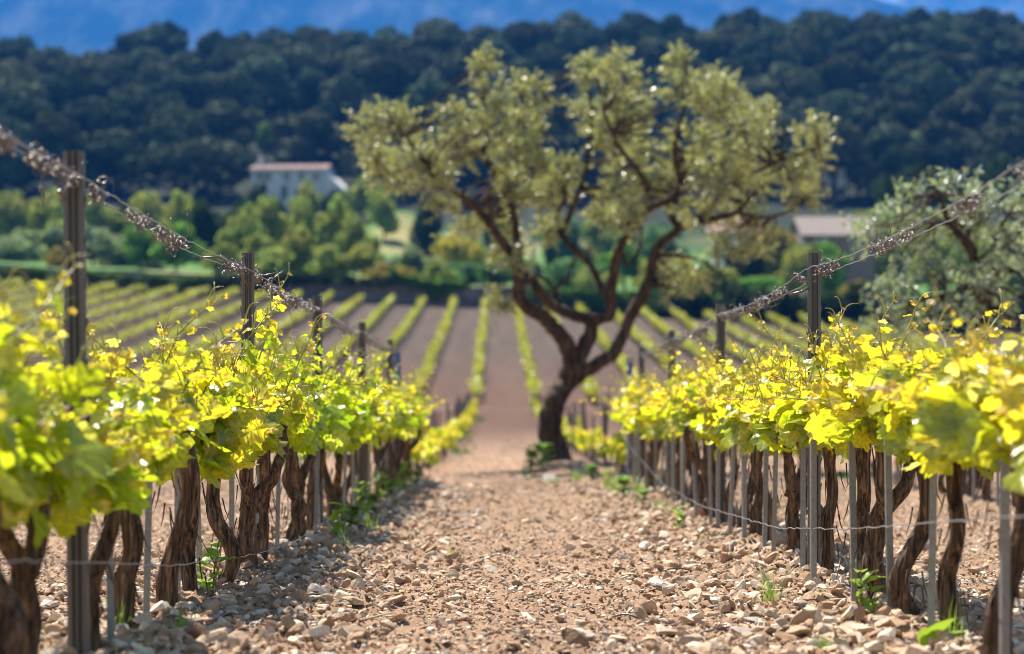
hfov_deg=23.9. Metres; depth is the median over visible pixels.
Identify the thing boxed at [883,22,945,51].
pine tree
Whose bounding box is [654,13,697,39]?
pine tree
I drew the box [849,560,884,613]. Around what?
weed
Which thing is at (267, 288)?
dry tendrils
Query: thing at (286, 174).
window
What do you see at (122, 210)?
shrub
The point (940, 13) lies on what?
pine tree
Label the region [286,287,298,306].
dry tendrils
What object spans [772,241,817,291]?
tree
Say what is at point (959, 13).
pine tree
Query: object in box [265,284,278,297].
dry tendrils
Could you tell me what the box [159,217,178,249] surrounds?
dry tendrils
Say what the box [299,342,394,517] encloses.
grapevine
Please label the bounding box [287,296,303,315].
dry tendrils
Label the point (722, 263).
pink house
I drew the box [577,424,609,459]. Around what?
young vine
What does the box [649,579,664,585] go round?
stone
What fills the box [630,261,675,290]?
shrub
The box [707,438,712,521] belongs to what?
stake
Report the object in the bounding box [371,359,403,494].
grapevine
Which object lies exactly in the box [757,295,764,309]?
dry tendrils
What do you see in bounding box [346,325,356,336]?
dry tendrils
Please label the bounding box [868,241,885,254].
dry tendrils
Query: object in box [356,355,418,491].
grapevine
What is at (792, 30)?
pine tree
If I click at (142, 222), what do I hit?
dry tendrils
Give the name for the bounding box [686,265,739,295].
shrub
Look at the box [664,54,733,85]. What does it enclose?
pine tree
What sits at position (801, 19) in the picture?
pine tree
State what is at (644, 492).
weed
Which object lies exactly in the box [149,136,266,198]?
pine tree
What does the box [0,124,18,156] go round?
dry tendrils
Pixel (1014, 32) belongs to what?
pine tree
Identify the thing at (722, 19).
pine tree
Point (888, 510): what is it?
stake
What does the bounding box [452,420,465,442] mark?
young vine
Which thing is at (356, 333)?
dry tendrils
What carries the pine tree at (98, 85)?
on the ground at (504, 397)
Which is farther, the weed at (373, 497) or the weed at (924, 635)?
the weed at (373, 497)
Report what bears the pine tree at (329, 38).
on the ground at (504, 397)
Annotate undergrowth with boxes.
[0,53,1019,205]
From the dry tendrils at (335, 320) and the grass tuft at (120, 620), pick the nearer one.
the grass tuft at (120, 620)
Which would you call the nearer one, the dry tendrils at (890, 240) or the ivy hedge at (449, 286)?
the dry tendrils at (890, 240)
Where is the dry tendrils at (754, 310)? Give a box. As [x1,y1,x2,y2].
[745,299,760,318]
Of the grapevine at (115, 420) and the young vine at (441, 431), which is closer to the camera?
the grapevine at (115, 420)
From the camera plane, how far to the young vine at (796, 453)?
33.14 m
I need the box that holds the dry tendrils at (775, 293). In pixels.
[769,288,784,300]
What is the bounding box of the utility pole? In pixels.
[531,194,540,274]
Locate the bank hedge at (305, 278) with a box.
[214,269,395,292]
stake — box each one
[106,549,114,641]
[143,481,152,612]
[174,468,180,596]
[196,505,202,585]
[229,476,233,531]
[256,459,258,523]
[275,475,280,546]
[314,428,320,531]
[315,460,320,526]
[342,449,346,508]
[351,449,354,505]
[355,450,358,504]
[367,445,370,492]
[385,452,387,490]
[393,353,400,447]
[413,437,417,470]
[432,413,434,428]
[434,410,438,455]
[438,412,440,455]
[446,404,447,449]
[458,398,459,416]
[460,402,461,436]
[567,405,568,445]
[570,414,575,456]
[572,402,573,453]
[574,404,576,449]
[580,403,586,457]
[582,400,589,459]
[590,416,594,459]
[602,403,604,460]
[603,393,609,460]
[603,406,606,463]
[627,358,632,475]
[628,433,630,475]
[632,432,633,479]
[633,432,635,482]
[636,434,638,484]
[637,425,641,487]
[645,436,647,489]
[654,433,656,492]
[659,439,664,494]
[665,434,667,499]
[671,436,674,502]
[681,434,684,510]
[691,431,698,516]
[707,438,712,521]
[716,447,720,527]
[728,444,735,535]
[741,453,746,537]
[762,446,768,546]
[771,437,778,552]
[800,447,805,567]
[810,417,816,577]
[848,440,857,600]
[884,374,893,608]
[897,465,899,483]
[913,472,915,490]
[927,473,937,627]
[972,466,975,501]
[996,471,999,504]
[999,459,1010,653]
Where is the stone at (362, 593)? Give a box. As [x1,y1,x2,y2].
[360,590,366,598]
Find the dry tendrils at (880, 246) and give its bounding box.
[868,218,890,260]
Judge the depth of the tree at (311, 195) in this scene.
351.45 m
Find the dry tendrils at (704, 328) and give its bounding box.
[696,320,711,339]
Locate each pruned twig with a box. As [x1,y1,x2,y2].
[324,610,394,619]
[418,584,437,595]
[612,604,639,619]
[627,537,648,541]
[659,560,693,571]
[703,618,729,631]
[745,622,764,637]
[777,598,816,611]
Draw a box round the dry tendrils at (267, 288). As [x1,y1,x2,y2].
[258,276,276,293]
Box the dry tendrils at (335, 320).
[327,313,339,327]
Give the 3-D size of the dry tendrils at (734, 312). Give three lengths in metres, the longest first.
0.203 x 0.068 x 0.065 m
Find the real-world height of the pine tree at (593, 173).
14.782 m
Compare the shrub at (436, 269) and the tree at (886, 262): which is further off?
the tree at (886, 262)
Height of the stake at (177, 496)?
0.804 m
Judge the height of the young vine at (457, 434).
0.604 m
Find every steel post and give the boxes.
[61,151,90,653]
[239,253,255,543]
[312,296,323,523]
[357,322,366,500]
[386,340,393,476]
[638,347,644,471]
[667,331,676,490]
[715,304,726,523]
[806,253,821,564]
[961,332,967,495]
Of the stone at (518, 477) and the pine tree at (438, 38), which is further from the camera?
the pine tree at (438, 38)
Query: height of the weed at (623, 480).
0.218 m
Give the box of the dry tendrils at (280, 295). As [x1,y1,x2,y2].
[271,285,285,301]
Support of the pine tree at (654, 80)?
on the ground at (504, 397)
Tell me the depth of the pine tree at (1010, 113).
429.57 m
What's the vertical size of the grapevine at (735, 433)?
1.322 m
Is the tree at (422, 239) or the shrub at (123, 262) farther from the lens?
the tree at (422, 239)
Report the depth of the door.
376.53 m
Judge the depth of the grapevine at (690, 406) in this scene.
16.35 m
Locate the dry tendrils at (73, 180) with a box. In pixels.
[57,161,89,190]
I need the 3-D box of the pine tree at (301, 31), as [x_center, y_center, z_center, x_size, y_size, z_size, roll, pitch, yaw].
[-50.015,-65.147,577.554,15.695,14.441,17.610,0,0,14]
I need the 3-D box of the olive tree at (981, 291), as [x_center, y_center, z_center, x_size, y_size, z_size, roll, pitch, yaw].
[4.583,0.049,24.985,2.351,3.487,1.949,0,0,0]
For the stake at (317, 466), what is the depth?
14.00 m
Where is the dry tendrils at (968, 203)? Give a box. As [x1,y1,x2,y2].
[954,167,995,221]
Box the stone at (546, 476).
[543,473,555,481]
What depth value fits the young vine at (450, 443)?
37.37 m
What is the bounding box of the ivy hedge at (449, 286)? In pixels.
[388,267,469,303]
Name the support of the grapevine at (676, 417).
on the ground at (504, 397)
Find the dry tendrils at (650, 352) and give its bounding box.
[646,349,653,357]
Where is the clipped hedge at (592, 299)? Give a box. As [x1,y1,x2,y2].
[528,284,663,313]
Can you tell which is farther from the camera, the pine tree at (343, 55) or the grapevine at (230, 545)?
the pine tree at (343, 55)
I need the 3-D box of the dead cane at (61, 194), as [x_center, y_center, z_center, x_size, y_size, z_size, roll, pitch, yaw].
[-1.250,-0.366,6.719,0.013,0.030,0.046,0,0,22]
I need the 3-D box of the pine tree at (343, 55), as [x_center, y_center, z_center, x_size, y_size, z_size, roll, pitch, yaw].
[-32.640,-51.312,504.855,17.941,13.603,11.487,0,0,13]
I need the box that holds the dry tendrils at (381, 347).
[378,340,389,353]
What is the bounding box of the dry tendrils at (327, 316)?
[323,313,334,323]
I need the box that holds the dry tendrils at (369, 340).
[366,333,372,347]
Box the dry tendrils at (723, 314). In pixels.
[716,306,728,319]
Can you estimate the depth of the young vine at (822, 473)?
29.99 m
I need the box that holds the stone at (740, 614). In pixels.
[736,610,743,619]
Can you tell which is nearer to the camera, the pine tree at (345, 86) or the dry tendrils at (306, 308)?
the dry tendrils at (306, 308)
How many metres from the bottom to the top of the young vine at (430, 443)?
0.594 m
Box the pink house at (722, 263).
[706,216,760,267]
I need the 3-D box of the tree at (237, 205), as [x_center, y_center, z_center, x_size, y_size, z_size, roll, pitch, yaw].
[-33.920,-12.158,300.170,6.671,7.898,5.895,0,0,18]
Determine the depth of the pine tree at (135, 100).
456.18 m
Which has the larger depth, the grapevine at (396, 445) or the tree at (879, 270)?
the tree at (879, 270)
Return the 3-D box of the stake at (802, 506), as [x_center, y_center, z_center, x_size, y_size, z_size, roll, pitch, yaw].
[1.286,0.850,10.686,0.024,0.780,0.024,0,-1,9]
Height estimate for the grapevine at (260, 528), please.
1.528 m
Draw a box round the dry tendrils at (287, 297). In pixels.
[279,289,296,305]
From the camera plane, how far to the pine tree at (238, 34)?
590.98 m
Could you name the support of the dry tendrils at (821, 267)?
attached to the top wire at (906, 240)
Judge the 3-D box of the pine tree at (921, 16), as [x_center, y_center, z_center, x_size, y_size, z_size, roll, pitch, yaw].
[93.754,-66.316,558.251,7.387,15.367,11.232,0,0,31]
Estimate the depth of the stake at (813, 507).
9.91 m
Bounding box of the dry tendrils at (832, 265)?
[818,239,842,277]
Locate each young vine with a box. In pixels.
[410,435,443,470]
[410,445,435,476]
[414,439,440,476]
[418,432,439,469]
[424,435,433,469]
[427,427,443,466]
[431,438,440,467]
[437,427,447,452]
[439,429,456,456]
[439,431,456,462]
[439,436,448,461]
[446,425,458,456]
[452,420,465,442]
[455,420,464,442]
[456,417,469,437]
[458,416,472,428]
[459,425,468,441]
[465,406,474,415]
[529,397,539,404]
[563,426,578,439]
[566,427,578,454]
[567,423,589,452]
[570,415,581,428]
[573,437,581,456]
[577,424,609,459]
[590,436,601,460]
[595,433,626,474]
[597,440,616,464]
[607,430,626,472]
[607,436,615,457]
[612,444,626,474]
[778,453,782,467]
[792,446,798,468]
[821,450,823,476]
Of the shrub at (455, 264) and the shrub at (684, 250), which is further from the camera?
the shrub at (684, 250)
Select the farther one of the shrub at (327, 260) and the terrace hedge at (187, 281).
the shrub at (327, 260)
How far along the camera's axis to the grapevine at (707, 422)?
14.54 m
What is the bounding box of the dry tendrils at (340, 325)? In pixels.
[336,320,344,330]
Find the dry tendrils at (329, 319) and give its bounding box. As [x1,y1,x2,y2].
[323,309,337,323]
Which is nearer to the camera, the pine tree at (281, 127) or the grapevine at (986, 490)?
the grapevine at (986, 490)
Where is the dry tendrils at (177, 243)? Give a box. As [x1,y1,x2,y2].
[160,213,190,257]
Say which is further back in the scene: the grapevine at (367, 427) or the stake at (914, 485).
the stake at (914, 485)
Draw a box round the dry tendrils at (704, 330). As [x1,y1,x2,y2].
[697,325,715,340]
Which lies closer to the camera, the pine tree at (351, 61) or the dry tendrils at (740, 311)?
the dry tendrils at (740, 311)
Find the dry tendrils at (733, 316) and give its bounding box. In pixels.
[727,300,740,320]
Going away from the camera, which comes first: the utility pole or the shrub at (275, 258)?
the shrub at (275, 258)
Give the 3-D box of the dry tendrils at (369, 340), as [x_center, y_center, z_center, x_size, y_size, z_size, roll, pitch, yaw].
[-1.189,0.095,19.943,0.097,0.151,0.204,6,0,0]
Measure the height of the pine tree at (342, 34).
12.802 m
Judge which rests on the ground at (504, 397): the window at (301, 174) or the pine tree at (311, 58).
the pine tree at (311, 58)
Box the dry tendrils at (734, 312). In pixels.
[730,307,739,317]
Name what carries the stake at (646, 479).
on the ground at (504, 397)
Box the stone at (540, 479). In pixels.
[536,478,547,482]
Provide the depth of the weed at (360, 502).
16.93 m
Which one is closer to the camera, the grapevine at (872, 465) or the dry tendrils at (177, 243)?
the dry tendrils at (177, 243)
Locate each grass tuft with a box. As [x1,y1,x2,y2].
[115,596,145,624]
[145,592,199,628]
[755,561,800,603]
[812,632,834,648]
[921,593,969,639]
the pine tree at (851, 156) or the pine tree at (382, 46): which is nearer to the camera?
the pine tree at (851, 156)
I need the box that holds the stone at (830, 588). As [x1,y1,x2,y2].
[829,587,850,591]
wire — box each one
[0,131,387,346]
[0,441,391,566]
[6,143,335,325]
[623,433,1023,529]
[646,161,1023,353]
[653,183,1023,354]
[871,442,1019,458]
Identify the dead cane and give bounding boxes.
[40,168,44,211]
[57,190,66,200]
[200,256,233,261]
[220,255,248,286]
[249,272,275,286]
[789,288,808,295]
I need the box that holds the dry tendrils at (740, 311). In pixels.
[733,303,746,319]
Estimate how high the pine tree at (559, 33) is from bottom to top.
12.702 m
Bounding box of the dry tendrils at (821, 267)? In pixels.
[812,250,832,281]
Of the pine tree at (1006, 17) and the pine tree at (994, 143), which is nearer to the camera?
the pine tree at (994, 143)
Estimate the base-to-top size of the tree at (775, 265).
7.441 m
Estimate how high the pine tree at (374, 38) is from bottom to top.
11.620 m
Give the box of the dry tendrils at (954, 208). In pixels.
[947,193,966,221]
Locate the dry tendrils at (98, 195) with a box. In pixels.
[86,173,114,207]
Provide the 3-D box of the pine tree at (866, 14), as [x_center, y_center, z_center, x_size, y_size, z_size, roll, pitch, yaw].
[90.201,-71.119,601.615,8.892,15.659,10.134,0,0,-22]
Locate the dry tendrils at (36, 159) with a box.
[23,143,67,182]
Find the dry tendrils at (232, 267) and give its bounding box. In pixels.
[217,256,246,277]
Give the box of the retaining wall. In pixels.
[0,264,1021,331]
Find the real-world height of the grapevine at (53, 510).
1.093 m
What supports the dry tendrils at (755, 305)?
attached to the top wire at (906, 240)
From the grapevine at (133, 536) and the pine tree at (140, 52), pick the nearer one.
the grapevine at (133, 536)
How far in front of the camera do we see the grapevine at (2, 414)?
4.70 m
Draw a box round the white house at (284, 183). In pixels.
[249,155,349,214]
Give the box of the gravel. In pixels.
[0,439,1023,653]
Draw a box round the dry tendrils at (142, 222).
[126,212,160,245]
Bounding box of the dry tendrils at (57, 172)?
[44,155,81,189]
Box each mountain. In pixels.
[0,0,909,58]
[894,0,1023,21]
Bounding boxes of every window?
[256,171,270,180]
[283,171,290,180]
[294,188,300,197]
[298,171,305,180]
[312,172,318,180]
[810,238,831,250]
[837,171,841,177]
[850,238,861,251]
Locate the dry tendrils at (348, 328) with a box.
[338,324,355,338]
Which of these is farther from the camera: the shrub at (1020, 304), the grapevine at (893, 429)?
the shrub at (1020, 304)
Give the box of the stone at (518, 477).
[515,475,531,479]
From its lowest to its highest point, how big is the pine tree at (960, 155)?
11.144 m
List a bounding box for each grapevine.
[0,242,112,653]
[0,297,186,653]
[0,410,5,419]
[21,342,242,651]
[31,280,258,628]
[48,282,288,606]
[142,285,289,595]
[167,263,323,560]
[177,328,284,582]
[217,313,328,568]
[231,330,391,541]
[262,347,384,530]
[263,313,354,537]
[272,320,328,542]
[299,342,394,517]
[307,342,374,490]
[323,360,432,504]
[329,344,391,506]
[341,385,421,505]
[344,340,421,497]
[345,377,427,489]
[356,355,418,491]
[365,373,439,483]
[368,364,425,480]
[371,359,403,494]
[374,371,424,488]
[385,367,437,485]
[402,372,432,479]
[409,393,449,476]
[578,379,645,478]
[594,383,661,481]
[607,376,631,476]
[615,371,636,472]
[620,383,658,487]
[626,357,647,467]
[626,361,691,490]
[626,362,690,487]
[626,381,666,487]
[637,372,696,496]
[640,329,727,507]
[640,365,731,515]
[645,340,700,501]
[660,352,709,501]
[661,363,743,509]
[663,346,738,516]
[684,334,780,533]
[684,335,765,526]
[688,322,794,535]
[700,354,784,541]
[727,291,933,599]
[728,307,837,552]
[744,296,857,564]
[746,291,897,588]
[758,324,937,570]
[822,317,1017,615]
[849,304,1023,653]
[856,288,1013,636]
[871,449,876,482]
[892,457,903,484]
[927,277,1023,494]
[937,473,945,493]
[956,346,971,496]
[981,350,1009,502]
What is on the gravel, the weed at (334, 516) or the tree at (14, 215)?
the weed at (334, 516)
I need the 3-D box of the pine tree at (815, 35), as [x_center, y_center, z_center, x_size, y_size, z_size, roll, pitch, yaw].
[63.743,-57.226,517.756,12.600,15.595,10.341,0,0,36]
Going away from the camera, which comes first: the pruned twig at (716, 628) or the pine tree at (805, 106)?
the pruned twig at (716, 628)
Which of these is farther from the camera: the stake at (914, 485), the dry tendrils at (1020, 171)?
the stake at (914, 485)
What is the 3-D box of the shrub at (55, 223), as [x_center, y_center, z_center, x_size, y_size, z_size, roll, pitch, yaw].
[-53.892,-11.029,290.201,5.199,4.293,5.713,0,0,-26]
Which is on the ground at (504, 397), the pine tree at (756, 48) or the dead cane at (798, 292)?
the pine tree at (756, 48)
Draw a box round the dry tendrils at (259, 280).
[254,265,267,285]
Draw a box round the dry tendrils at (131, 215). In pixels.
[123,207,139,223]
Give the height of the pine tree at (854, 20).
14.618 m
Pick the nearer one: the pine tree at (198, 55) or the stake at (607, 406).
the stake at (607, 406)
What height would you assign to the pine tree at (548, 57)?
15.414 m
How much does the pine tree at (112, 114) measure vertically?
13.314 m
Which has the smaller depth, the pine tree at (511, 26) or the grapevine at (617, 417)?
the grapevine at (617, 417)
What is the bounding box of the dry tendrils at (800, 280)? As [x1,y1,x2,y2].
[790,272,805,284]
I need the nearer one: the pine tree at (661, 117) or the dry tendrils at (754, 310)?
the dry tendrils at (754, 310)
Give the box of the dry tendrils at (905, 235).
[894,223,916,245]
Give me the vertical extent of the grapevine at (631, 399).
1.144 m
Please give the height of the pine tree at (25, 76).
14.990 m
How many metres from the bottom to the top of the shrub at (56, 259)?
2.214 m
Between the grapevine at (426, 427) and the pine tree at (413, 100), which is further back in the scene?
the pine tree at (413, 100)
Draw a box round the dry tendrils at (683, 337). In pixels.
[680,331,690,340]
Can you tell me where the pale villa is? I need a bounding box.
[818,163,846,198]
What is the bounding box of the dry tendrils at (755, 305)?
[750,296,766,311]
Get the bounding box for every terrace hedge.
[0,266,134,284]
[136,272,225,289]
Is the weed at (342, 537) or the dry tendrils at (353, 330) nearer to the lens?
the weed at (342, 537)
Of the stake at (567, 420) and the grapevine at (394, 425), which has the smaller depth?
the grapevine at (394, 425)
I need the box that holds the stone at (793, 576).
[791,574,798,582]
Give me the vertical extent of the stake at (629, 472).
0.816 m
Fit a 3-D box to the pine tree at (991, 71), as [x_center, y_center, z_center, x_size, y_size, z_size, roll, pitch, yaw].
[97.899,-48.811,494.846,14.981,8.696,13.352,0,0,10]
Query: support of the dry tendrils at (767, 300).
attached to the top wire at (906, 240)
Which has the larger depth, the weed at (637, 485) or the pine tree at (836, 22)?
the pine tree at (836, 22)
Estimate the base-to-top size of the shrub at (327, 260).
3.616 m
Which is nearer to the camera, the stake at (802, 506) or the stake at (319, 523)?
the stake at (802, 506)
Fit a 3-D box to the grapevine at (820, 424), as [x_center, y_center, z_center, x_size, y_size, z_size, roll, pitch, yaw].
[1.343,0.497,9.097,0.770,1.275,1.171,0,0,22]
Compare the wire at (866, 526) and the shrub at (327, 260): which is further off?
the shrub at (327, 260)
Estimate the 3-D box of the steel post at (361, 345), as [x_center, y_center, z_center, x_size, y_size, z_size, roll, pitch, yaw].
[-1.179,0.863,18.975,0.072,1.800,0.036,0,0,0]
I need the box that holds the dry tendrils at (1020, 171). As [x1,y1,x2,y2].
[1002,162,1023,189]
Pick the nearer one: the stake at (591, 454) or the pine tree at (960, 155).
the stake at (591, 454)
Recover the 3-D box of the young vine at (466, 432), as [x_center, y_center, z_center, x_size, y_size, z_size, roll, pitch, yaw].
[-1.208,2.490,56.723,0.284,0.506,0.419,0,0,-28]
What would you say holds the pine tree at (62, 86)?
on the ground at (504, 397)
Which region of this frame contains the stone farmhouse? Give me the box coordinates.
[787,216,878,297]
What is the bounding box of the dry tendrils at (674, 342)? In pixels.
[668,334,680,350]
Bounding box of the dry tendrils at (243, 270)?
[239,261,248,273]
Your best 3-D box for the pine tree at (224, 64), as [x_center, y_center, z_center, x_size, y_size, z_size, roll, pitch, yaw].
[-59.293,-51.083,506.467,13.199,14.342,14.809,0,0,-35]
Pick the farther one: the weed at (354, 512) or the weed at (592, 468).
the weed at (592, 468)
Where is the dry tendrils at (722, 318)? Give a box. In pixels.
[716,310,727,321]
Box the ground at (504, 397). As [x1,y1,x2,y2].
[0,61,1023,653]
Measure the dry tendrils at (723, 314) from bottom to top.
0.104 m
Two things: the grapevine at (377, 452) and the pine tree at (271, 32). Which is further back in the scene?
the pine tree at (271, 32)
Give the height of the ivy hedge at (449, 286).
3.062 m
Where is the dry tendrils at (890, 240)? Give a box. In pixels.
[878,237,901,254]
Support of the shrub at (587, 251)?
on the ground at (504, 397)
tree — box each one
[0,41,31,63]
[0,58,39,79]
[0,69,32,92]
[0,76,54,108]
[0,107,18,117]
[0,116,37,140]
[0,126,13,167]
[0,139,44,192]
[0,190,30,236]
[1,55,57,77]
[5,34,35,50]
[6,97,66,125]
[8,130,36,148]
[26,45,76,60]
[27,188,62,231]
[30,69,87,117]
[31,108,89,195]
[54,54,70,64]
[55,49,121,72]
[60,96,104,134]
[68,57,123,98]
[77,128,149,195]
[81,72,135,102]
[85,193,119,235]
[86,100,144,132]
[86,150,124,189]
[105,46,125,56]
[106,84,153,137]
[114,29,145,56]
[118,190,167,240]
[119,48,167,62]
[121,56,145,86]
[122,223,158,268]
[131,25,190,58]
[132,110,159,160]
[134,60,171,95]
[142,99,207,136]
[144,106,210,191]
[146,71,211,117]
[148,21,161,33]
[148,221,205,270]
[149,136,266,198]
[153,20,188,57]
[156,51,203,76]
[162,190,193,231]
[186,48,197,54]
[189,197,225,259]
[194,35,238,58]
[195,29,234,57]
[195,72,235,113]
[199,48,249,74]
[199,99,265,146]
[211,67,266,121]
[215,203,267,255]
[219,197,255,248]
[230,30,253,42]
[232,26,296,46]
[235,50,294,81]
[235,54,302,117]
[244,181,266,210]
[256,115,345,159]
[256,120,271,152]
[256,193,295,245]
[267,195,288,217]
[271,225,317,270]
[275,44,343,108]
[283,24,318,42]
[286,68,330,110]
[286,109,349,161]
[287,178,323,224]
[289,195,317,246]
[299,28,337,56]
[304,33,342,54]
[313,194,351,248]
[314,71,364,129]
[316,189,353,221]
[319,78,393,103]
[320,49,373,80]
[333,119,403,179]
[334,212,380,275]
[335,29,359,46]
[337,240,385,276]
[338,94,394,132]
[339,34,843,461]
[340,56,370,73]
[341,30,370,49]
[343,175,372,221]
[347,55,410,100]
[349,47,377,56]
[351,151,404,186]
[356,32,409,48]
[358,91,370,107]
[361,37,412,54]
[366,181,397,223]
[367,189,400,240]
[373,25,407,36]
[386,91,438,128]
[390,127,439,198]
[390,244,437,274]
[404,61,434,88]
[405,74,464,102]
[408,26,463,53]
[409,197,442,258]
[411,17,452,35]
[414,46,443,68]
[417,51,486,98]
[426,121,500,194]
[430,21,468,38]
[432,98,476,124]
[448,24,505,48]
[449,43,475,56]
[455,126,547,182]
[463,74,512,123]
[475,35,519,64]
[481,219,521,264]
[485,68,526,100]
[495,60,529,101]
[497,21,553,66]
[503,20,525,32]
[506,115,546,174]
[511,58,538,82]
[513,119,576,185]
[532,41,573,96]
[535,216,586,261]
[537,10,595,34]
[538,94,580,132]
[544,211,553,283]
[545,26,579,47]
[546,70,612,98]
[557,36,589,58]
[562,100,614,141]
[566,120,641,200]
[570,84,605,101]
[571,51,620,72]
[575,26,604,51]
[578,45,633,62]
[580,211,639,254]
[586,56,638,81]
[594,241,646,290]
[597,83,653,98]
[603,19,662,61]
[603,21,634,46]
[603,88,664,143]
[604,11,633,27]
[623,11,656,29]
[630,46,672,84]
[635,36,665,52]
[637,221,682,270]
[638,98,681,136]
[641,73,681,101]
[641,134,687,182]
[650,30,723,66]
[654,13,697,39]
[654,148,736,201]
[662,102,730,145]
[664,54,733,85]
[670,88,726,113]
[694,29,745,64]
[697,29,730,55]
[705,20,755,58]
[706,140,759,181]
[711,13,728,29]
[712,58,728,67]
[723,55,765,78]
[723,239,771,282]
[726,76,792,124]
[729,7,761,28]
[730,27,783,76]
[739,125,806,196]
[745,105,784,129]
[755,62,794,107]
[757,14,781,29]
[758,22,783,31]
[758,225,802,275]
[760,21,802,39]
[767,37,824,76]
[772,108,811,186]
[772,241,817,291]
[780,99,816,125]
[784,118,876,200]
[785,64,823,108]
[786,9,816,28]
[796,22,834,73]
[803,240,849,292]
[807,9,854,42]
[807,52,885,103]
[807,91,852,126]
[828,89,869,105]
[839,163,1023,488]
[842,31,887,80]
[843,103,869,123]
[850,98,924,140]
[851,16,865,24]
[853,30,885,84]
[854,10,888,33]
[862,10,899,35]
[863,123,926,167]
[864,210,915,282]
[872,41,939,78]
[875,85,930,129]
[875,237,887,287]
[877,139,955,200]
[879,58,928,98]
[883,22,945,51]
[887,7,936,19]
[897,6,932,33]
[899,118,976,168]
[903,62,962,109]
[903,222,959,299]
[908,50,972,89]
[915,17,952,36]
[932,8,956,18]
[932,97,983,139]
[937,130,988,189]
[940,33,987,74]
[942,15,955,23]
[947,216,987,284]
[949,14,986,41]
[953,74,1004,122]
[954,11,969,17]
[955,67,1004,87]
[964,124,1023,190]
[966,6,997,28]
[971,26,1005,75]
[972,221,1023,279]
[978,87,1023,124]
[984,100,1023,130]
[987,8,1021,27]
[989,34,1023,70]
[997,69,1023,100]
[998,22,1021,29]
[1002,23,1023,39]
[1004,123,1023,153]
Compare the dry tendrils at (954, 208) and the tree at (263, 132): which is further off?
the tree at (263, 132)
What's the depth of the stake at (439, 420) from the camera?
41.55 m
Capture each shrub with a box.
[0,228,48,261]
[24,226,41,239]
[25,227,62,260]
[41,246,63,267]
[43,219,62,246]
[86,224,123,265]
[109,219,135,237]
[109,233,144,267]
[113,199,129,218]
[134,258,166,269]
[189,251,212,262]
[201,242,241,273]
[236,231,278,268]
[254,247,293,276]
[296,243,348,278]
[361,261,416,278]
[419,261,457,279]
[430,234,498,279]
[438,261,462,270]
[452,261,484,284]
[469,242,495,262]
[474,263,512,286]
[504,262,543,274]
[507,265,543,286]
[540,258,585,289]
[570,245,603,269]
[571,266,624,289]
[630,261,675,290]
[638,291,685,317]
[654,266,701,293]
[662,288,716,319]
[676,245,691,264]
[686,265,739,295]
[708,277,759,321]
[736,275,786,292]
[745,289,790,323]
[774,285,823,324]
[806,290,858,325]
[834,278,888,326]
[836,279,878,297]
[851,209,880,216]
[874,289,921,329]
[876,274,919,294]
[910,288,972,332]
[952,296,1001,332]
[992,278,1023,334]
[998,265,1023,296]
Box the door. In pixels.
[281,185,286,198]
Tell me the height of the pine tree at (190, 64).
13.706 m
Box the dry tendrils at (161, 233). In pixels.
[153,223,172,244]
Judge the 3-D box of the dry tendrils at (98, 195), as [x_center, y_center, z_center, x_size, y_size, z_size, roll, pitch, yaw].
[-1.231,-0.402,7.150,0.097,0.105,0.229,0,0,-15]
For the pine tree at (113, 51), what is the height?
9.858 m
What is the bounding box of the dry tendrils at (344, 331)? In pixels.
[339,319,350,334]
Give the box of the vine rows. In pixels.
[0,277,972,406]
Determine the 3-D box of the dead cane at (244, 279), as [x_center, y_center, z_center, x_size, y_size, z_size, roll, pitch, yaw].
[-1.230,-0.250,10.746,0.160,0.141,0.021,0,0,-40]
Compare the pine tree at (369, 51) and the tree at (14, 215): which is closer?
the tree at (14, 215)
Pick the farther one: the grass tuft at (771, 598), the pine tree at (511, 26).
the pine tree at (511, 26)
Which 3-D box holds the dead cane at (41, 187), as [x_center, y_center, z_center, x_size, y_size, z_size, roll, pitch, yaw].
[-1.263,-0.372,6.500,0.013,0.124,0.016,0,0,0]
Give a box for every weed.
[196,535,237,593]
[326,496,351,535]
[333,522,350,545]
[338,504,366,526]
[352,475,376,513]
[357,509,378,528]
[364,493,384,511]
[370,466,391,498]
[385,479,398,495]
[394,471,417,490]
[399,458,413,483]
[406,470,422,483]
[517,465,530,476]
[521,449,546,470]
[526,442,555,468]
[568,465,585,480]
[583,464,599,479]
[599,466,612,485]
[603,471,632,490]
[610,475,634,494]
[627,473,653,492]
[633,489,649,500]
[652,494,672,511]
[671,503,686,527]
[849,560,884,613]
[917,618,965,646]
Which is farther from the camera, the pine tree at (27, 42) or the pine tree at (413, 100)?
the pine tree at (27, 42)
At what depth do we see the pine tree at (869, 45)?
518.77 m
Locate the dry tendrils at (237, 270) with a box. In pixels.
[224,257,246,277]
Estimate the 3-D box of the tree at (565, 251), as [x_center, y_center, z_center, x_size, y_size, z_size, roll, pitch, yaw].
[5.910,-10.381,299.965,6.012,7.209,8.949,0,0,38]
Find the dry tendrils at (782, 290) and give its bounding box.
[772,275,789,298]
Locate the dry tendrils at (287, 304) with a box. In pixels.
[283,292,299,308]
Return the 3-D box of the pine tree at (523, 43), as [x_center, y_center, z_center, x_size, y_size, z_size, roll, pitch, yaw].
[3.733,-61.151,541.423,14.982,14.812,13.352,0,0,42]
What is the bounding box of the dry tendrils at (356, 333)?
[350,327,365,340]
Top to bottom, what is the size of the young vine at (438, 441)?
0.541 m
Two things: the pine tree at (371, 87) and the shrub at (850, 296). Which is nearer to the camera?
the shrub at (850, 296)
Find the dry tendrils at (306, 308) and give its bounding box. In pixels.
[301,300,313,313]
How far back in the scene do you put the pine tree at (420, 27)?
566.83 m
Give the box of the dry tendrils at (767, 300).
[758,295,779,311]
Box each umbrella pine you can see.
[870,162,966,228]
[970,153,1023,227]

